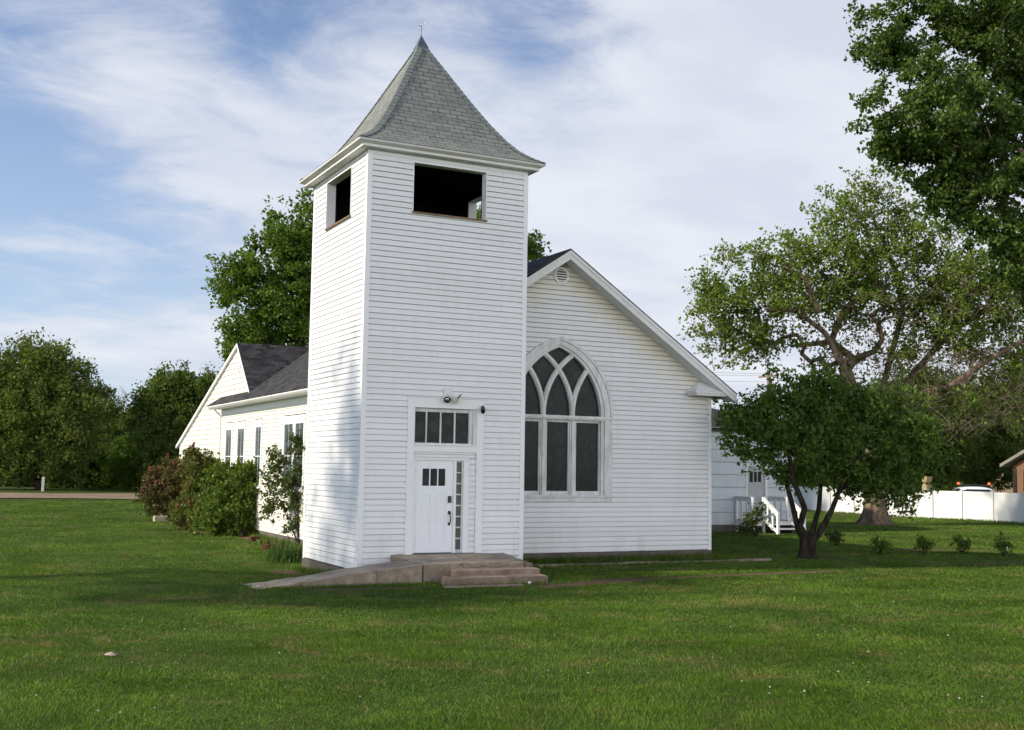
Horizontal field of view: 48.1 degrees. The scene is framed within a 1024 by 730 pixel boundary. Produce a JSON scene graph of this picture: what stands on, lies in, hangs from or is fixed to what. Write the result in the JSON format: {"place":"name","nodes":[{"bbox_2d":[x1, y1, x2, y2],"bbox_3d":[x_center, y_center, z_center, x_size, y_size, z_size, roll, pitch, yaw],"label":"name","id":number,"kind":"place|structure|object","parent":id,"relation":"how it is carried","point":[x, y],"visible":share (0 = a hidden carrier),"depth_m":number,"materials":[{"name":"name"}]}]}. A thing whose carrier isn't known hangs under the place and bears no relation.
{"place":"outdoors","nodes":[
{"label":"outdoors","id":0,"kind":"place"},
{"bbox_2d":[0,492,140,498],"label":"gravel road","id":1,"kind":"structure","parent":0,"point":[73,495],"depth_m":75.51,"materials":[{"name":"beige gravel"}]},
{"bbox_2d":[0,483,1023,729],"bbox_3d":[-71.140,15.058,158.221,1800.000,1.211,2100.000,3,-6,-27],"label":"ground","id":2,"kind":"structure","parent":0,"point":[638,659],"depth_m":14.60,"materials":[{"name":"green plant"}]},
{"bbox_2d":[0,467,35,486],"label":"hedge shrub","id":3,"kind":"object","parent":2,"relation":"on","point":[9,484],"visible":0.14,"depth_m":102.43,"materials":[{"name":"green plant"}]},
{"bbox_2d":[41,477,44,490],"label":"marker post","id":4,"kind":"object","parent":2,"relation":"on","point":[43,482],"visible":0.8,"depth_m":88.02,"materials":[{"name":"white plastic"}]},
{"bbox_2d":[0,327,121,490],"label":"broad tree","id":5,"kind":"object","parent":2,"relation":"on","point":[52,435],"visible":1,"depth_m":90.30,"materials":[{"name":"green plant"}]},
{"bbox_2d":[35,439,105,488],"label":"hedge shrub","id":6,"kind":"object","parent":2,"relation":"on","point":[91,466],"visible":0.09,"depth_m":99.16,"materials":[{"name":"green plant"}]},
{"bbox_2d":[68,434,126,488],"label":"hedge shrub","id":7,"kind":"object","parent":2,"relation":"on","point":[91,480],"visible":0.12,"depth_m":100.05,"materials":[{"name":"green plant"}]},
{"bbox_2d":[104,652,117,655],"bbox_3d":[-4.514,3.261,12.936,0.155,0.050,0.082,3,-6,-27],"label":"pale stone","id":8,"kind":"object","parent":2,"relation":"on","point":[110,654],"visible":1,"depth_m":12.92,"materials":[{"name":"beige stone"}]},
{"bbox_2d":[93,384,140,445],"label":"half dead tree","id":9,"kind":"object","parent":2,"relation":"on","point":[118,427],"visible":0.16,"depth_m":123.70,"materials":[{"name":"green plant"}]},
{"bbox_2d":[89,432,145,489],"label":"hedge shrub","id":10,"kind":"object","parent":2,"relation":"on","point":[121,460],"visible":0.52,"depth_m":98.24,"materials":[{"name":"green plant"}]},
{"bbox_2d":[139,502,155,515],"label":"daylily","id":11,"kind":"object","parent":2,"relation":"on","point":[144,512],"visible":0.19,"depth_m":50.48,"materials":[{"name":"green plant"}]},
{"bbox_2d":[131,458,169,489],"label":"hedge shrub","id":12,"kind":"object","parent":2,"relation":"on","point":[141,470],"visible":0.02,"depth_m":96.82,"materials":[{"name":"green plant"}]},
{"bbox_2d":[131,453,185,518],"bbox_3d":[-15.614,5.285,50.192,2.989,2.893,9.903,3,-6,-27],"label":"lilac bush","id":13,"kind":"object","parent":2,"relation":"on","point":[161,488],"visible":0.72,"depth_m":46.60,"materials":[{"name":"green plant"}]},
{"bbox_2d":[153,516,167,521],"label":"stone block","id":14,"kind":"object","parent":2,"relation":"on","point":[159,518],"depth_m":46.15,"materials":[{"name":"white stone"}]},
{"bbox_2d":[121,360,222,470],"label":"dense tree","id":15,"kind":"object","parent":2,"relation":"on","point":[164,407],"visible":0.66,"depth_m":94.59,"materials":[{"name":"green plant"}]},
{"bbox_2d":[164,442,229,530],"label":"lilac bush","id":16,"kind":"object","parent":2,"relation":"on","point":[188,471],"visible":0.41,"depth_m":40.98,"materials":[{"name":"green plant"}]},
{"bbox_2d":[185,456,264,536],"bbox_3d":[-9.124,4.366,38.541,3.439,2.942,3.057,3,-6,-27],"label":"green bush","id":17,"kind":"object","parent":2,"relation":"on","point":[226,506],"visible":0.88,"depth_m":37.81,"materials":[{"name":"green plant"}]},
{"bbox_2d":[249,536,259,540],"bbox_3d":[-7.974,5.401,35.528,0.322,0.182,0.142,6,-7,-44],"label":"brick","id":18,"kind":"object","parent":2,"relation":"on","point":[252,538],"visible":0.71,"depth_m":35.45,"materials":[{"name":"red brick"}]},
{"bbox_2d":[249,538,271,545],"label":"leafy weed","id":19,"kind":"object","parent":2,"relation":"on","point":[258,542],"visible":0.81,"depth_m":33.42,"materials":[{"name":"green plant"}]},
{"bbox_2d":[262,544,270,549],"bbox_3d":[-6.887,5.124,32.166,0.148,0.189,0.327,0,-5,11],"label":"brick","id":20,"kind":"object","parent":2,"relation":"on","point":[266,546],"visible":0.7,"depth_m":32.02,"materials":[{"name":"red brick"}]},
{"bbox_2d":[266,538,289,557],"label":"iris","id":21,"kind":"object","parent":2,"relation":"on","point":[272,547],"visible":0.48,"depth_m":30.30,"materials":[{"name":"green plant"}]},
{"bbox_2d":[264,540,293,562],"bbox_3d":[-5.989,4.773,29.597,0.951,0.675,0.936,3,-6,-27],"label":"iris","id":22,"kind":"object","parent":2,"relation":"on","point":[283,557],"visible":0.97,"depth_m":29.49,"materials":[{"name":"green plant"}]},
{"bbox_2d":[255,429,305,544],"bbox_3d":[-6.572,3.536,33.812,2.050,3.545,1.802,1,-5,-5],"label":"sparse bush","id":23,"kind":"object","parent":2,"relation":"on","point":[287,483],"visible":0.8,"depth_m":33.60,"materials":[{"name":"green plant"}]},
{"bbox_2d":[268,538,298,560],"bbox_3d":[-5.973,4.788,29.738,1.004,0.623,0.730,2,-5,-8],"label":"iris","id":24,"kind":"object","parent":2,"relation":"on","point":[280,550],"visible":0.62,"depth_m":29.73,"materials":[{"name":"green plant"}]},
{"bbox_2d":[282,538,302,563],"bbox_3d":[-5.592,4.806,29.607,0.956,0.617,0.917,3,-6,-27],"label":"iris","id":25,"kind":"object","parent":2,"relation":"on","point":[299,558],"visible":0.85,"depth_m":29.49,"materials":[{"name":"green plant"}]},
{"bbox_2d":[284,543,302,561],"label":"iris","id":26,"kind":"object","parent":2,"relation":"on","point":[299,548],"visible":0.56,"depth_m":29.77,"materials":[{"name":"green plant"}]},
{"bbox_2d":[201,187,551,383],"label":"tall tree","id":27,"kind":"object","parent":2,"relation":"on","point":[280,310],"visible":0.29,"depth_m":65.25,"materials":[{"name":"green plant"}]},
{"bbox_2d":[243,553,547,588],"bbox_3d":[-2.204,4.425,23.889,6.704,0.772,2.679,3,-6,-27],"label":"entrance landing","id":28,"kind":"object","parent":2,"relation":"on","point":[473,568],"visible":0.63,"depth_m":23.48,"materials":[{"name":"concrete"}]},
{"bbox_2d":[443,584,524,587],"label":"paving slab","id":29,"kind":"structure","parent":2,"relation":"on","point":[457,586],"depth_m":22.90,"materials":[{"name":"concrete"}]},
{"bbox_2d":[176,22,794,571],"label":"church","id":30,"kind":"structure","parent":2,"relation":"on","point":[454,376],"depth_m":27.40,"materials":[{"name":"white wood"}]},
{"bbox_2d":[224,423,233,471],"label":"window","id":31,"kind":"structure","parent":30,"relation":"in","point":[229,430],"depth_m":41.88,"materials":[{"name":"white paint"}]},
{"bbox_2d":[235,421,246,465],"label":"window","id":32,"kind":"structure","parent":30,"relation":"in","point":[241,426],"depth_m":40.20,"materials":[{"name":"white paint"}]},
{"bbox_2d":[253,419,263,488],"bbox_3d":[-8.413,2.945,38.068,0.140,2.270,1.010,3,-6,-27],"label":"window","id":33,"kind":"structure","parent":30,"relation":"in","point":[258,425],"depth_m":38.03,"materials":[{"name":"white paint"}]},
{"bbox_2d":[281,414,306,491],"bbox_3d":[-6.532,2.643,34.370,0.140,2.270,2.350,3,-6,-27],"label":"window","id":34,"kind":"structure","parent":30,"relation":"in","point":[294,422],"depth_m":34.26,"materials":[{"name":"white paint"}]},
{"bbox_2d":[414,460,452,552],"bbox_3d":[-1.755,3.172,25.736,0.943,2.053,0.143,3,-6,-27],"label":"door","id":35,"kind":"structure","parent":30,"relation":"in","point":[433,479],"depth_m":25.77,"materials":[{"name":"white paint"}]},
{"bbox_2d":[414,408,476,444],"bbox_3d":[-1.539,1.404,26.093,1.538,0.823,0.160,3,-6,-27],"label":"transom window","id":36,"kind":"structure","parent":30,"relation":"in","point":[432,425],"depth_m":26.15,"materials":[{"name":"white paint"}]},
{"bbox_2d":[524,336,614,501],"bbox_3d":[1.206,1.392,29.838,3.300,4.290,0.265,3,-6,-27],"label":"arched window","id":37,"kind":"structure","parent":30,"relation":"in","point":[569,412],"depth_m":29.97,"materials":[{"name":"white paint"}]},
{"bbox_2d":[748,466,763,517],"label":"wing door","id":38,"kind":"structure","parent":30,"relation":"in","point":[755,479],"depth_m":45.75,"materials":[{"name":"grey paint"}]},
{"bbox_2d":[11,581,1004,713],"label":"clover heads","id":39,"kind":"object","parent":2,"relation":"on","point":[120,712],"visible":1,"depth_m":11.52,"materials":[{"name":"white plant"}]},
{"bbox_2d":[559,553,583,563],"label":"bed plant","id":40,"kind":"object","parent":2,"relation":"on","point":[568,559],"visible":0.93,"depth_m":28.95,"materials":[{"name":"green plant"}]},
{"bbox_2d":[589,554,613,562],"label":"bed plant","id":41,"kind":"object","parent":2,"relation":"on","point":[606,560],"visible":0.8,"depth_m":29.04,"materials":[{"name":"green plant"}]},
{"bbox_2d":[605,553,627,562],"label":"bed plant","id":42,"kind":"object","parent":2,"relation":"on","point":[616,559],"visible":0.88,"depth_m":29.42,"materials":[{"name":"green plant"}]},
{"bbox_2d":[632,553,652,561],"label":"bed plant","id":43,"kind":"object","parent":2,"relation":"on","point":[636,560],"visible":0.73,"depth_m":29.42,"materials":[{"name":"green plant"}]},
{"bbox_2d":[643,553,662,561],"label":"bed plant","id":44,"kind":"object","parent":2,"relation":"on","point":[657,559],"visible":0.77,"depth_m":29.82,"materials":[{"name":"green plant"}]},
{"bbox_2d":[535,558,771,566],"bbox_3d":[3.744,5.124,29.162,7.101,0.273,0.140,3,-6,-27],"label":"bed edging","id":45,"kind":"object","parent":2,"relation":"on","point":[740,560],"visible":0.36,"depth_m":29.05,"materials":[{"name":"concrete"}]},
{"bbox_2d":[666,551,684,560],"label":"bed plant","id":46,"kind":"object","parent":2,"relation":"on","point":[676,558],"visible":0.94,"depth_m":30.30,"materials":[{"name":"green plant"}]},
{"bbox_2d":[694,552,711,559],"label":"bed plant","id":47,"kind":"object","parent":2,"relation":"on","point":[703,558],"visible":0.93,"depth_m":30.62,"materials":[{"name":"green plant"}]},
{"bbox_2d":[731,495,775,536],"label":"shrub","id":48,"kind":"object","parent":2,"relation":"on","point":[750,524],"visible":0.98,"depth_m":42.30,"materials":[{"name":"green plant"}]},
{"bbox_2d":[758,370,775,383],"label":"utility pole","id":49,"kind":"object","parent":2,"relation":"on","point":[768,377],"visible":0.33,"depth_m":84.52,"materials":[{"name":"brown wood"}]},
{"bbox_2d":[735,496,805,533],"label":"porch steps","id":50,"kind":"structure","parent":2,"relation":"on","point":[780,525],"depth_m":44.46,"materials":[{"name":"white paint"}]},
{"bbox_2d":[779,412,829,486],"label":"tree","id":51,"kind":"object","parent":2,"relation":"on","point":[804,467],"depth_m":97.73,"materials":[{"name":"green plant"}]},
{"bbox_2d":[707,359,951,559],"bbox_3d":[8.798,2.601,31.454,6.909,5.724,3.384,1,-5,-5],"label":"tree","id":52,"kind":"object","parent":2,"relation":"on","point":[810,403],"visible":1,"depth_m":31.36,"materials":[{"name":"green plant"}]},
{"bbox_2d":[824,528,844,545],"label":"garden shrub","id":53,"kind":"object","parent":2,"relation":"on","point":[835,536],"visible":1,"depth_m":37.43,"materials":[{"name":"green plant"}]},
{"bbox_2d":[796,383,895,486],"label":"tree","id":54,"kind":"object","parent":2,"relation":"on","point":[833,454],"visible":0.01,"depth_m":93.09,"materials":[{"name":"green plant"}]},
{"bbox_2d":[677,162,1023,525],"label":"old elm tree","id":55,"kind":"object","parent":2,"relation":"on","point":[870,286],"visible":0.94,"depth_m":52.25,"materials":[{"name":"green plant"}]},
{"bbox_2d":[869,535,892,554],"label":"garden shrub","id":56,"kind":"object","parent":2,"relation":"on","point":[880,545],"visible":0.99,"depth_m":33.54,"materials":[{"name":"green plant"}]},
{"bbox_2d":[794,486,1023,522],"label":"vinyl fence","id":57,"kind":"object","parent":2,"relation":"on","point":[991,505],"visible":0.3,"depth_m":60.13,"materials":[{"name":"white plastic"}]},
{"bbox_2d":[850,354,990,489],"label":"tree","id":58,"kind":"object","parent":2,"relation":"on","point":[959,445],"visible":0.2,"depth_m":76.37,"materials":[{"name":"green plant"}]},
{"bbox_2d":[913,534,936,554],"bbox_3d":[12.028,5.245,33.459,0.598,0.643,0.464,2,-5,-10],"label":"garden shrub","id":59,"kind":"object","parent":2,"relation":"on","point":[923,543],"visible":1,"depth_m":33.45,"materials":[{"name":"green plant"}]},
{"bbox_2d":[922,476,931,490],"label":"stone pillar","id":60,"kind":"structure","parent":2,"relation":"on","point":[929,480],"depth_m":63.87,"materials":[{"name":"beige stone"}]},
{"bbox_2d":[842,0,1023,309],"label":"cottonwood tree","id":61,"kind":"object","parent":2,"relation":"on","point":[960,143],"visible":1,"depth_m":36.56,"materials":[{"name":"green plant"}]},
{"bbox_2d":[911,472,987,490],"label":"woodland","id":62,"kind":"object","parent":2,"relation":"on","point":[946,487],"depth_m":142.69,"materials":[{"name":"green plant"}]},
{"bbox_2d":[949,534,973,553],"bbox_3d":[13.509,5.374,34.434,0.689,0.598,0.667,3,-6,-27],"label":"garden shrub","id":63,"kind":"object","parent":2,"relation":"on","point":[962,545],"visible":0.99,"depth_m":34.38,"materials":[{"name":"green plant"}]},
{"bbox_2d":[955,482,992,491],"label":"pickup truck","id":64,"kind":"object","parent":2,"relation":"on","point":[980,489],"visible":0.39,"depth_m":66.93,"materials":[{"name":"white paint"}]},
{"bbox_2d":[949,365,1023,492],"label":"tree","id":65,"kind":"object","parent":2,"relation":"on","point":[1001,447],"visible":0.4,"depth_m":82.01,"materials":[{"name":"green plant"}]},
{"bbox_2d":[975,352,1023,481],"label":"tree","id":66,"kind":"object","parent":2,"relation":"on","point":[1019,382],"visible":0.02,"depth_m":92.06,"materials":[{"name":"green plant"}]},
{"bbox_2d":[991,473,1012,492],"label":"house","id":67,"kind":"structure","parent":2,"relation":"on","point":[1008,491],"depth_m":103.44,"materials":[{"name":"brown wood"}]},
{"bbox_2d":[993,531,1014,555],"bbox_3d":[14.436,5.267,33.653,0.649,0.784,0.671,0,-5,5],"label":"garden shrub","id":68,"kind":"object","parent":2,"relation":"on","point":[1003,545],"visible":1,"depth_m":33.58,"materials":[{"name":"green plant"}]},
{"bbox_2d":[1000,450,1023,492],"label":"brown shed","id":69,"kind":"structure","parent":2,"relation":"on","point":[1015,462],"depth_m":71.78,"materials":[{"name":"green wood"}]},
{"bbox_2d":[0,0,1023,427],"label":"sky","id":70,"kind":"structure","parent":0,"point":[141,140],"materials":[{"name":"blue"}]}
]}

